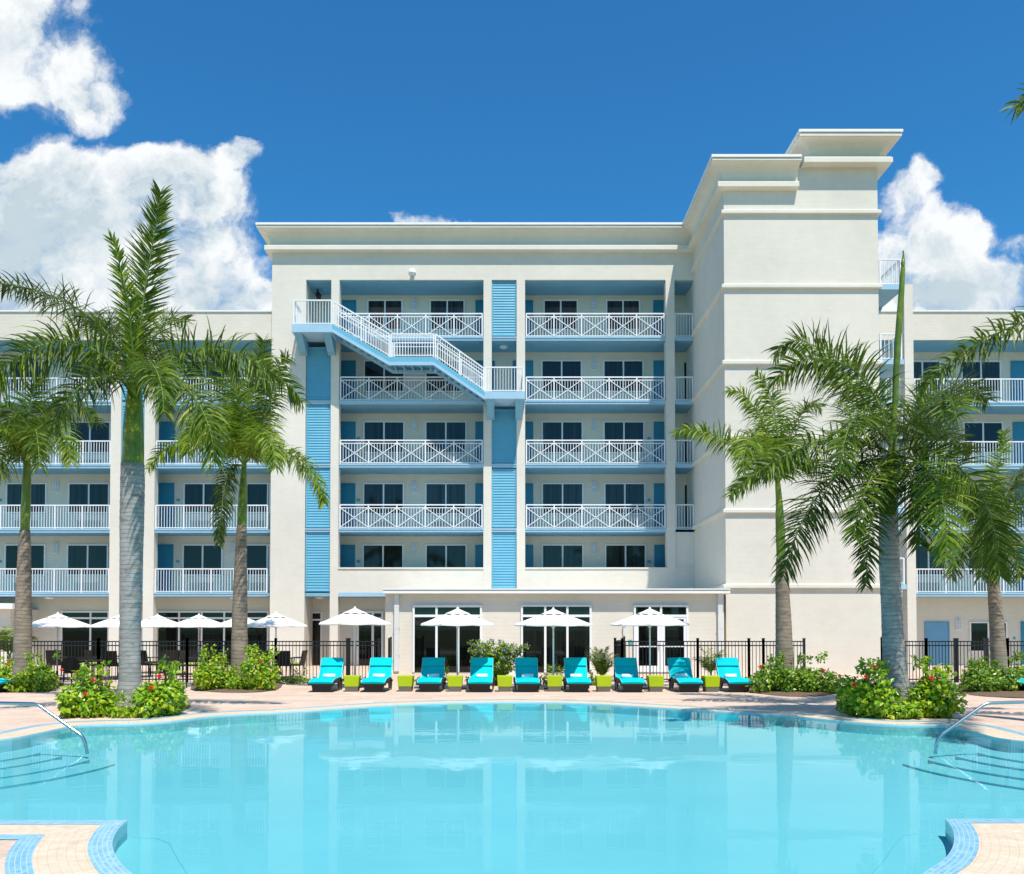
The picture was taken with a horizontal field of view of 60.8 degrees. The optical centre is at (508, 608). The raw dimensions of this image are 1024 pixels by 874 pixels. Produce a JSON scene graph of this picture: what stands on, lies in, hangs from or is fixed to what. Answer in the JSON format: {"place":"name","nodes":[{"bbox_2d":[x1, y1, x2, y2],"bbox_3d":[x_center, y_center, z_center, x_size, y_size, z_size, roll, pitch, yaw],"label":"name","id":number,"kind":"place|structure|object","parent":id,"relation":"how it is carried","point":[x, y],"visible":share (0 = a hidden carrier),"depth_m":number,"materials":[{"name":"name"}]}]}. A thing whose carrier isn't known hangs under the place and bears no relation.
{"place":"outdoors","nodes":[
{"label":"outdoors","id":0,"kind":"place"},
{"bbox_2d":[0,711,1023,873],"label":"pool floor","id":1,"kind":"structure","parent":0,"point":[510,792],"depth_m":9.71,"materials":[{"name":"paint"}]},
{"bbox_2d":[0,753,114,788],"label":"pool steps","id":2,"kind":"structure","parent":1,"relation":"on","point":[66,770],"depth_m":11.38,"materials":[{"name":"tile"}]},
{"bbox_2d":[115,838,185,873],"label":"pool shelf","id":3,"kind":"object","parent":1,"relation":"on","point":[143,856],"visible":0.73,"depth_m":6.94,"materials":[{"name":"paint"}]},
{"bbox_2d":[0,707,1023,852],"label":"pool wall","id":4,"kind":"structure","parent":1,"relation":"on","point":[123,839],"depth_m":16.72,"materials":[{"name":"tile"}]},
{"bbox_2d":[0,702,1023,850],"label":"pool waterline tiles","id":5,"kind":"object","parent":4,"relation":"attached to","point":[121,832],"visible":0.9,"depth_m":16.55,"materials":[{"name":"tile"}]},
{"bbox_2d":[0,700,1023,873],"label":"pool coping","id":6,"kind":"object","parent":4,"relation":"on","point":[61,849],"visible":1,"depth_m":6.88,"materials":[{"name":"stone"}]},
{"bbox_2d":[0,819,1023,873],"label":"pool edge mosaic","id":7,"kind":"object","parent":6,"relation":"on","point":[961,855],"visible":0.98,"depth_m":6.71},
{"bbox_2d":[0,699,1023,873],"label":"deck mosaic band","id":8,"kind":"object","parent":6,"relation":"on","point":[19,856],"visible":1,"depth_m":6.94,"materials":[{"name":"tile"}]},
{"bbox_2d":[0,701,1023,740],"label":"pool edge coping","id":9,"kind":"object","parent":6,"relation":"on","point":[964,727],"visible":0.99,"depth_m":16.07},
{"bbox_2d":[873,834,962,873],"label":"pool shelf","id":10,"kind":"object","parent":1,"relation":"on","point":[918,854],"visible":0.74,"depth_m":7.03,"materials":[{"name":"paint"}]},
{"bbox_2d":[902,753,1023,789],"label":"pool steps","id":11,"kind":"structure","parent":1,"relation":"on","point":[950,770],"depth_m":11.38,"materials":[{"name":"tile"}]},
{"bbox_2d":[0,665,1023,873],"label":"pool deck","id":12,"kind":"structure","parent":0,"point":[301,694],"depth_m":20.93,"materials":[{"name":"concrete"}]},
{"bbox_2d":[8,681,62,690],"bbox_3d":[-15.027,2.271,26.807,2.235,0.064,8.655,1,-2,-33],"label":"mulch bed","id":13,"kind":"object","parent":12,"relation":"on","point":[59,684],"visible":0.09,"depth_m":25.20,"materials":[{"name":"brown soil"}]},
{"bbox_2d":[3,660,36,692],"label":"hibiscus bush","id":14,"kind":"object","parent":13,"relation":"on","point":[18,681],"visible":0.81,"depth_m":23.05,"materials":[{"name":"green plant"}]},
{"bbox_2d":[22,649,62,691],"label":"hibiscus bush","id":15,"kind":"object","parent":12,"relation":"on","point":[45,676],"visible":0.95,"depth_m":23.26,"materials":[{"name":"green plant"}]},
{"bbox_2d":[0,369,106,687],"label":"palm tree","id":16,"kind":"object","parent":12,"relation":"on","point":[24,442],"visible":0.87,"depth_m":23.80,"materials":[{"name":"green plant"}]},
{"bbox_2d":[32,612,91,678],"bbox_3d":[-14.875,1.236,28.778,1.996,2.234,1.996,0,-1,-5],"label":"patio umbrella","id":17,"kind":"object","parent":12,"relation":"on","point":[57,621],"visible":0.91,"depth_m":28.41,"materials":[{"name":"beige fabric"}]},
{"bbox_2d":[100,702,189,715],"bbox_3d":[-8.239,2.077,18.855,2.536,0.065,5.136,1,-2,-25],"label":"mulch bed","id":18,"kind":"object","parent":12,"relation":"on","point":[188,706],"visible":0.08,"depth_m":18.12,"materials":[{"name":"brown soil"}]},
{"bbox_2d":[53,660,118,717],"bbox_3d":[-8.039,1.558,16.640,1.132,1.158,1.283,1,-2,-29],"label":"hibiscus bush","id":19,"kind":"object","parent":18,"relation":"on","point":[83,698],"visible":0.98,"depth_m":16.39,"materials":[{"name":"green plant"}]},
{"bbox_2d":[105,689,142,718],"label":"hibiscus bush","id":20,"kind":"object","parent":18,"relation":"on","point":[128,711],"visible":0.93,"depth_m":16.34,"materials":[{"name":"green plant"}]},
{"bbox_2d":[132,654,188,718],"bbox_3d":[-6.634,1.511,16.752,0.870,1.260,1.253,-1,-2,36],"label":"hibiscus bush","id":21,"kind":"object","parent":18,"relation":"on","point":[168,697],"visible":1,"depth_m":16.55,"materials":[{"name":"green plant"}]},
{"bbox_2d":[0,177,313,707],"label":"palm tree","id":22,"kind":"object","parent":12,"relation":"on","point":[136,364],"visible":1,"depth_m":17.10,"materials":[{"name":"green plant"}]},
{"bbox_2d":[0,638,347,682],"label":"metal fence","id":23,"kind":"object","parent":12,"relation":"on","point":[187,641],"visible":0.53,"depth_m":27.27,"materials":[{"name":"metal"}]},
{"bbox_2d":[167,613,229,674],"bbox_3d":[-11.284,1.304,31.778,1.996,2.246,1.996,0,-1,0],"label":"patio umbrella","id":24,"kind":"object","parent":12,"relation":"on","point":[198,621],"visible":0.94,"depth_m":31.36,"materials":[{"name":"beige fabric"}]},
{"bbox_2d":[190,678,281,692],"bbox_3d":[-8.152,2.258,26.263,2.615,0.065,7.333,0,-1,-18],"label":"mulch bed","id":25,"kind":"object","parent":12,"relation":"on","point":[228,690],"visible":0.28,"depth_m":23.34,"materials":[{"name":"brown soil"}]},
{"bbox_2d":[192,644,235,689],"bbox_3d":[-8.047,1.631,23.784,1.287,1.343,1.358,0,-1,0],"label":"hibiscus bush","id":26,"kind":"object","parent":25,"relation":"on","point":[210,675],"visible":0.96,"depth_m":23.59,"materials":[{"name":"green plant"}]},
{"bbox_2d":[144,333,330,684],"bbox_3d":[-7.814,-2.871,24.100,6.079,10.218,3.842,-1,-2,38],"label":"palm tree","id":27,"kind":"object","parent":25,"relation":"on","point":[249,436],"visible":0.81,"depth_m":24.11,"materials":[{"name":"green plant"}]},
{"bbox_2d":[237,643,280,689],"bbox_3d":[-6.754,1.613,23.763,1.041,1.345,1.523,0,-1,0],"label":"hibiscus bush","id":28,"kind":"object","parent":25,"relation":"on","point":[261,676],"visible":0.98,"depth_m":23.43,"materials":[{"name":"green plant"}]},
{"bbox_2d":[247,611,306,637],"bbox_3d":[-7.729,1.230,28.979,1.996,2.257,1.996,0,-1,-16],"label":"patio umbrella","id":29,"kind":"object","parent":12,"relation":"on","point":[275,620],"visible":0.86,"depth_m":28.49,"materials":[{"name":"beige fabric"}]},
{"bbox_2d":[308,657,343,691],"bbox_3d":[-4.932,1.797,23.705,0.746,0.880,1.623,0,-1,0],"label":"sun lounger","id":30,"kind":"object","parent":12,"relation":"on","point":[329,665],"visible":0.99,"depth_m":24.06,"materials":[{"name":"fabric"}]},
{"bbox_2d":[319,606,390,687],"bbox_3d":[-4.390,1.101,24.881,1.996,2.314,1.996,0,-1,-12],"label":"patio umbrella","id":31,"kind":"object","parent":12,"relation":"on","point":[354,616],"visible":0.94,"depth_m":24.42,"materials":[{"name":"beige fabric"}]},
{"bbox_2d":[360,657,392,691],"bbox_3d":[-3.561,1.797,23.705,0.746,0.880,1.623,0,-1,0],"label":"sun lounger","id":32,"kind":"object","parent":12,"relation":"on","point":[378,665],"visible":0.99,"depth_m":24.08,"materials":[{"name":"fabric"}]},
{"bbox_2d":[416,657,445,691],"bbox_3d":[-2.102,1.799,23.755,0.746,0.880,1.623,0,-1,0],"label":"sun lounger","id":33,"kind":"object","parent":12,"relation":"on","point":[431,665],"visible":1,"depth_m":24.15,"materials":[{"name":"fabric"}]},
{"bbox_2d":[421,607,493,689],"bbox_3d":[-1.419,1.101,24.180,1.996,2.280,1.996,0,-1,-3],"label":"patio umbrella","id":34,"kind":"object","parent":12,"relation":"on","point":[457,617],"visible":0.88,"depth_m":23.71,"materials":[{"name":"beige fabric"}]},
{"bbox_2d":[467,658,494,691],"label":"sun lounger","id":35,"kind":"object","parent":12,"relation":"on","point":[480,666],"visible":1,"depth_m":24.07,"materials":[{"name":"fabric"}]},
{"bbox_2d":[467,639,530,685],"bbox_3d":[-0.298,1.584,25.754,1.911,1.396,1.032,0,-1,0],"label":"flowering shrub","id":36,"kind":"object","parent":12,"relation":"on","point":[502,663],"visible":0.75,"depth_m":25.65,"materials":[{"name":"green plant"}]},
{"bbox_2d":[0,129,1023,672],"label":"hotel building","id":37,"kind":"structure","parent":12,"relation":"on","point":[504,405],"depth_m":38.83,"materials":[{"name":"beige paint"}]},
{"bbox_2d":[3,544,45,575],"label":"window","id":38,"kind":"structure","parent":37,"relation":"in","point":[38,551],"depth_m":40.25,"materials":[{"name":"glass"}]},
{"bbox_2d":[4,483,47,512],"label":"window","id":39,"kind":"structure","parent":37,"relation":"in","point":[13,490],"depth_m":40.32,"materials":[{"name":"glass"}]},
{"bbox_2d":[60,611,108,664],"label":"window","id":40,"kind":"structure","parent":37,"relation":"in","point":[88,617],"depth_m":40.16,"materials":[{"name":"glass"}]},
{"bbox_2d":[66,544,108,575],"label":"window","id":41,"kind":"structure","parent":37,"relation":"in","point":[78,555],"depth_m":40.25,"materials":[{"name":"glass"}]},
{"bbox_2d":[67,483,109,512],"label":"window","id":42,"kind":"structure","parent":37,"relation":"in","point":[78,493],"depth_m":40.32,"materials":[{"name":"glass"}]},
{"bbox_2d":[69,421,110,453],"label":"window","id":43,"kind":"structure","parent":37,"relation":"in","point":[88,433],"depth_m":40.38,"materials":[{"name":"glass"}]},
{"bbox_2d":[157,544,172,590],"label":"door","id":44,"kind":"structure","parent":37,"relation":"in","point":[165,551],"depth_m":40.23,"materials":[{"name":"metal"}]},
{"bbox_2d":[158,483,174,528],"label":"door","id":45,"kind":"structure","parent":37,"relation":"in","point":[165,491],"depth_m":40.30,"materials":[{"name":"metal"}]},
{"bbox_2d":[181,544,222,575],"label":"window","id":46,"kind":"structure","parent":37,"relation":"in","point":[193,555],"depth_m":40.25,"materials":[{"name":"glass"}]},
{"bbox_2d":[182,483,223,512],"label":"window","id":47,"kind":"structure","parent":37,"relation":"in","point":[193,493],"depth_m":40.32,"materials":[{"name":"glass"}]},
{"bbox_2d":[157,611,268,664],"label":"window","id":48,"kind":"structure","parent":37,"relation":"in","point":[218,633],"depth_m":40.16,"materials":[{"name":"glass"}]},
{"bbox_2d":[247,544,269,575],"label":"window","id":49,"kind":"structure","parent":37,"relation":"in","point":[258,555],"depth_m":40.25,"materials":[{"name":"glass"}]},
{"bbox_2d":[247,483,270,512],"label":"window","id":50,"kind":"structure","parent":37,"relation":"in","point":[257,493],"depth_m":40.32,"materials":[{"name":"glass"}]},
{"bbox_2d":[340,483,354,526],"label":"door","id":51,"kind":"structure","parent":37,"relation":"in","point":[347,490],"depth_m":40.26,"materials":[{"name":"metal"}]},
{"bbox_2d":[341,422,355,463],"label":"door","id":52,"kind":"structure","parent":37,"relation":"in","point":[348,429],"depth_m":40.32,"materials":[{"name":"metal"}]},
{"bbox_2d":[341,361,355,398],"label":"door","id":53,"kind":"structure","parent":37,"relation":"in","point":[348,368],"depth_m":40.39,"materials":[{"name":"metal"}]},
{"bbox_2d":[356,611,383,664],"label":"window","id":54,"kind":"structure","parent":37,"relation":"in","point":[364,632],"depth_m":40.10,"materials":[{"name":"glass"}]},
{"bbox_2d":[362,544,403,566],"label":"window","id":55,"kind":"structure","parent":37,"relation":"in","point":[373,555],"depth_m":40.20,"materials":[{"name":"glass"}]},
{"bbox_2d":[362,483,404,514],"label":"window","id":56,"kind":"structure","parent":37,"relation":"in","point":[373,493],"depth_m":40.27,"materials":[{"name":"glass"}]},
{"bbox_2d":[362,421,404,453],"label":"window","id":57,"kind":"structure","parent":37,"relation":"in","point":[372,430],"depth_m":40.34,"materials":[{"name":"glass"}]},
{"bbox_2d":[363,360,404,392],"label":"window","id":58,"kind":"structure","parent":37,"relation":"in","point":[370,368],"depth_m":40.40,"materials":[{"name":"glass"}]},
{"bbox_2d":[367,299,402,330],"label":"window","id":59,"kind":"structure","parent":37,"relation":"in","point":[373,305],"depth_m":40.47,"materials":[{"name":"glass"}]},
{"bbox_2d":[424,483,466,514],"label":"window","id":60,"kind":"structure","parent":37,"relation":"in","point":[435,493],"depth_m":40.27,"materials":[{"name":"glass"}]},
{"bbox_2d":[424,421,466,453],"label":"window","id":61,"kind":"structure","parent":37,"relation":"in","point":[434,430],"depth_m":40.34,"materials":[{"name":"glass"}]},
{"bbox_2d":[425,544,466,566],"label":"window","id":62,"kind":"structure","parent":37,"relation":"in","point":[436,555],"depth_m":40.20,"materials":[{"name":"glass"}]},
{"bbox_2d":[429,299,464,330],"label":"window","id":63,"kind":"structure","parent":37,"relation":"in","point":[436,305],"depth_m":40.47,"materials":[{"name":"glass"}]},
{"bbox_2d":[543,299,577,330],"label":"window","id":64,"kind":"structure","parent":37,"relation":"in","point":[549,305],"depth_m":40.47,"materials":[{"name":"glass"}]},
{"bbox_2d":[541,360,582,392],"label":"window","id":65,"kind":"structure","parent":37,"relation":"in","point":[548,367],"depth_m":40.40,"materials":[{"name":"glass"}]},
{"bbox_2d":[541,483,583,514],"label":"window","id":66,"kind":"structure","parent":37,"relation":"in","point":[552,493],"depth_m":40.27,"materials":[{"name":"glass"}]},
{"bbox_2d":[542,544,583,566],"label":"window","id":67,"kind":"structure","parent":37,"relation":"in","point":[553,555],"depth_m":40.20,"materials":[{"name":"glass"}]},
{"bbox_2d":[542,421,583,453],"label":"window","id":68,"kind":"structure","parent":37,"relation":"in","point":[551,430],"depth_m":40.34,"materials":[{"name":"glass"}]},
{"bbox_2d":[605,299,640,330],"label":"window","id":69,"kind":"structure","parent":37,"relation":"in","point":[612,305],"depth_m":40.47,"materials":[{"name":"glass"}]},
{"bbox_2d":[602,360,644,392],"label":"window","id":70,"kind":"structure","parent":37,"relation":"in","point":[610,367],"depth_m":40.40,"materials":[{"name":"glass"}]},
{"bbox_2d":[603,421,644,453],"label":"window","id":71,"kind":"structure","parent":37,"relation":"in","point":[612,430],"depth_m":40.34,"materials":[{"name":"glass"}]},
{"bbox_2d":[603,483,645,514],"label":"window","id":72,"kind":"structure","parent":37,"relation":"in","point":[614,493],"depth_m":40.27,"materials":[{"name":"glass"}]},
{"bbox_2d":[605,544,645,566],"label":"window","id":73,"kind":"structure","parent":37,"relation":"in","point":[616,555],"depth_m":40.20,"materials":[{"name":"glass"}]},
{"bbox_2d":[916,545,947,575],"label":"window","id":74,"kind":"structure","parent":37,"relation":"in","point":[922,559],"depth_m":40.39,"materials":[{"name":"glass"}]},
{"bbox_2d":[924,621,949,664],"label":"door","id":75,"kind":"structure","parent":37,"relation":"in","point":[934,630],"depth_m":40.30,"materials":[{"name":"metal"}]},
{"bbox_2d":[960,360,1002,392],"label":"window","id":76,"kind":"structure","parent":37,"relation":"in","point":[992,370],"depth_m":40.61,"materials":[{"name":"glass"}]},
{"bbox_2d":[963,422,1003,453],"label":"window","id":77,"kind":"structure","parent":37,"relation":"in","point":[982,431],"depth_m":40.54,"materials":[{"name":"glass"}]},
{"bbox_2d":[969,622,1007,651],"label":"window","id":78,"kind":"structure","parent":37,"relation":"in","point":[978,631],"depth_m":40.31,"materials":[{"name":"glass"}]},
{"bbox_2d":[1010,361,1023,400],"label":"door","id":79,"kind":"structure","parent":37,"relation":"in","point":[1016,367],"depth_m":40.59,"materials":[{"name":"metal"}]},
{"bbox_2d":[513,657,540,691],"bbox_3d":[0.497,1.797,23.705,0.746,0.880,1.623,0,-1,0],"label":"sun lounger","id":80,"kind":"object","parent":12,"relation":"on","point":[526,665],"visible":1,"depth_m":24.10,"materials":[{"name":"fabric"}]},
{"bbox_2d":[514,607,591,689],"bbox_3d":[1.235,1.106,24.130,1.996,2.269,1.996,1,-2,-22],"label":"patio umbrella","id":81,"kind":"object","parent":12,"relation":"on","point":[553,618],"visible":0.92,"depth_m":23.68,"materials":[{"name":"beige fabric"}]},
{"bbox_2d":[383,588,729,673],"bbox_3d":[1.776,0.926,35.398,12.896,3.178,6.120,0,-1,0],"label":"lounge annex","id":82,"kind":"object","parent":12,"relation":"on","point":[409,611],"visible":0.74,"depth_m":32.67,"materials":[{"name":"beige"}]},
{"bbox_2d":[412,606,481,671],"bbox_3d":[-2.297,1.138,32.652,2.595,2.501,0.080,0,-1,0],"label":"window","id":83,"kind":"structure","parent":82,"relation":"in","point":[427,641],"depth_m":32.66,"materials":[{"name":"glass"}]},
{"bbox_2d":[521,606,591,671],"bbox_3d":[1.778,1.125,32.652,2.644,2.526,0.080,0,-1,0],"label":"window","id":84,"kind":"structure","parent":82,"relation":"in","point":[569,641],"depth_m":32.66,"materials":[{"name":"glass"}]},
{"bbox_2d":[634,606,688,671],"bbox_3d":[5.699,1.131,32.632,2.039,2.513,0.120,0,-1,0],"label":"double door","id":85,"kind":"structure","parent":82,"relation":"in","point":[641,633],"depth_m":32.65,"materials":[{"name":"white paint"}]},
{"bbox_2d":[563,658,591,691],"bbox_3d":[1.852,1.797,23.675,0.746,0.880,1.623,0,-1,0],"label":"sun lounger","id":86,"kind":"object","parent":12,"relation":"on","point":[577,666],"visible":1,"depth_m":24.06,"materials":[{"name":"fabric"}]},
{"bbox_2d":[584,646,618,674],"bbox_3d":[2.833,1.704,26.225,1.209,1.175,1.084,0,-1,0],"label":"cycad","id":87,"kind":"object","parent":12,"relation":"on","point":[599,662],"visible":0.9,"depth_m":26.06,"materials":[{"name":"green plant"}]},
{"bbox_2d":[614,658,646,691],"bbox_3d":[3.259,1.795,23.625,0.746,0.880,1.623,0,-1,-1],"label":"sun lounger","id":88,"kind":"object","parent":12,"relation":"on","point":[635,683],"visible":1,"depth_m":24.00,"materials":[{"name":"fabric"}]},
{"bbox_2d":[611,607,689,689],"bbox_3d":[3.912,1.101,24.180,1.996,2.280,1.996,0,-1,-14],"label":"patio umbrella","id":89,"kind":"object","parent":12,"relation":"on","point":[649,617],"visible":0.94,"depth_m":23.77,"materials":[{"name":"beige fabric"}]},
{"bbox_2d":[667,658,703,691],"bbox_3d":[4.755,1.796,23.645,0.746,0.880,1.623,0,-1,-1],"label":"sun lounger","id":90,"kind":"object","parent":12,"relation":"on","point":[690,683],"visible":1,"depth_m":24.01,"materials":[{"name":"fabric"}]},
{"bbox_2d":[614,637,805,680],"bbox_3d":[6.329,1.680,29.568,5.882,1.385,4.686,0,-1,0],"label":"metal fence","id":91,"kind":"object","parent":12,"relation":"on","point":[620,647],"visible":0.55,"depth_m":27.27,"materials":[{"name":"metal"}]},
{"bbox_2d":[715,658,753,691],"bbox_3d":[6.085,1.796,23.655,0.746,0.880,1.623,0,-1,0],"label":"sun lounger","id":92,"kind":"object","parent":12,"relation":"on","point":[724,666],"visible":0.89,"depth_m":24.06,"materials":[{"name":"fabric"}]},
{"bbox_2d":[749,682,838,695],"bbox_3d":[8.075,2.220,24.706,2.642,0.064,6.803,0,-1,19],"label":"mulch bed","id":93,"kind":"object","parent":12,"relation":"on","point":[792,693],"visible":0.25,"depth_m":22.12,"materials":[{"name":"brown soil"}]},
{"bbox_2d":[668,366,828,672],"bbox_3d":[6.585,-2.214,23.266,4.667,8.964,3.604,1,-2,-40],"label":"palm tree","id":94,"kind":"object","parent":93,"relation":"on","point":[738,448],"visible":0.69,"depth_m":23.32,"materials":[{"name":"green plant"}]},
{"bbox_2d":[746,652,803,691],"bbox_3d":[6.984,1.694,22.831,1.614,1.161,1.257,0,-1,0],"label":"hibiscus bush","id":95,"kind":"object","parent":93,"relation":"on","point":[775,679],"visible":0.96,"depth_m":22.63,"materials":[{"name":"green plant"}]},
{"bbox_2d":[794,651,840,692],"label":"hibiscus bush","id":96,"kind":"object","parent":93,"relation":"on","point":[815,681],"visible":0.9,"depth_m":22.46,"materials":[{"name":"green plant"}]},
{"bbox_2d":[720,250,1023,710],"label":"palm tree","id":97,"kind":"object","parent":12,"relation":"on","point":[892,489],"visible":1,"depth_m":16.04,"materials":[{"name":"green plant"}]},
{"bbox_2d":[878,686,926,719],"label":"hibiscus bush","id":98,"kind":"object","parent":12,"relation":"on","point":[900,711],"visible":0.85,"depth_m":16.08,"materials":[{"name":"green plant"}]},
{"bbox_2d":[880,637,956,682],"bbox_3d":[12.805,1.679,29.518,2.362,1.385,4.586,0,-1,0],"label":"metal fence","id":99,"kind":"object","parent":12,"relation":"on","point":[926,645],"visible":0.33,"depth_m":27.26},
{"bbox_2d":[909,83,1023,403],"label":"palm tree","id":100,"kind":"object","parent":12,"relation":"on","point":[972,349],"visible":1,"depth_m":14.36,"materials":[{"name":"green plant"}]},
{"bbox_2d":[958,684,1023,697],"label":"mulch bed","id":101,"kind":"object","parent":12,"relation":"on","point":[1016,693],"visible":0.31,"depth_m":21.94,"materials":[{"name":"brown soil"}]},
{"bbox_2d":[900,427,1023,675],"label":"palm tree","id":102,"kind":"object","parent":101,"relation":"on","point":[998,650],"visible":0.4,"depth_m":23.64,"materials":[{"name":"green plant"}]},
{"bbox_2d":[959,654,1007,691],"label":"hibiscus bush","id":103,"kind":"object","parent":101,"relation":"on","point":[975,676],"visible":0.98,"depth_m":22.65,"materials":[{"name":"green plant"}]},
{"bbox_2d":[985,658,1023,690],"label":"hibiscus bush","id":104,"kind":"object","parent":101,"relation":"on","point":[1011,684],"visible":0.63,"depth_m":22.75,"materials":[{"name":"green plant"}]},
{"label":"mulch bed","id":105,"kind":"structure","parent":12,"relation":"on","visible":0},
{"bbox_2d":[834,657,896,720],"bbox_3d":[6.783,1.524,16.604,1.041,1.201,1.530,0,-1,0],"label":"hibiscus bush","id":106,"kind":"object","parent":105,"relation":"on","point":[861,697],"visible":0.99,"depth_m":16.33,"materials":[{"name":"green plant"}]},
{"bbox_2d":[907,655,967,717],"bbox_3d":[8.049,1.498,16.561,0.921,1.263,1.473,0,-1,0],"label":"hibiscus bush","id":107,"kind":"object","parent":105,"relation":"on","point":[940,700],"visible":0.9,"depth_m":16.25,"materials":[{"name":"green plant"}]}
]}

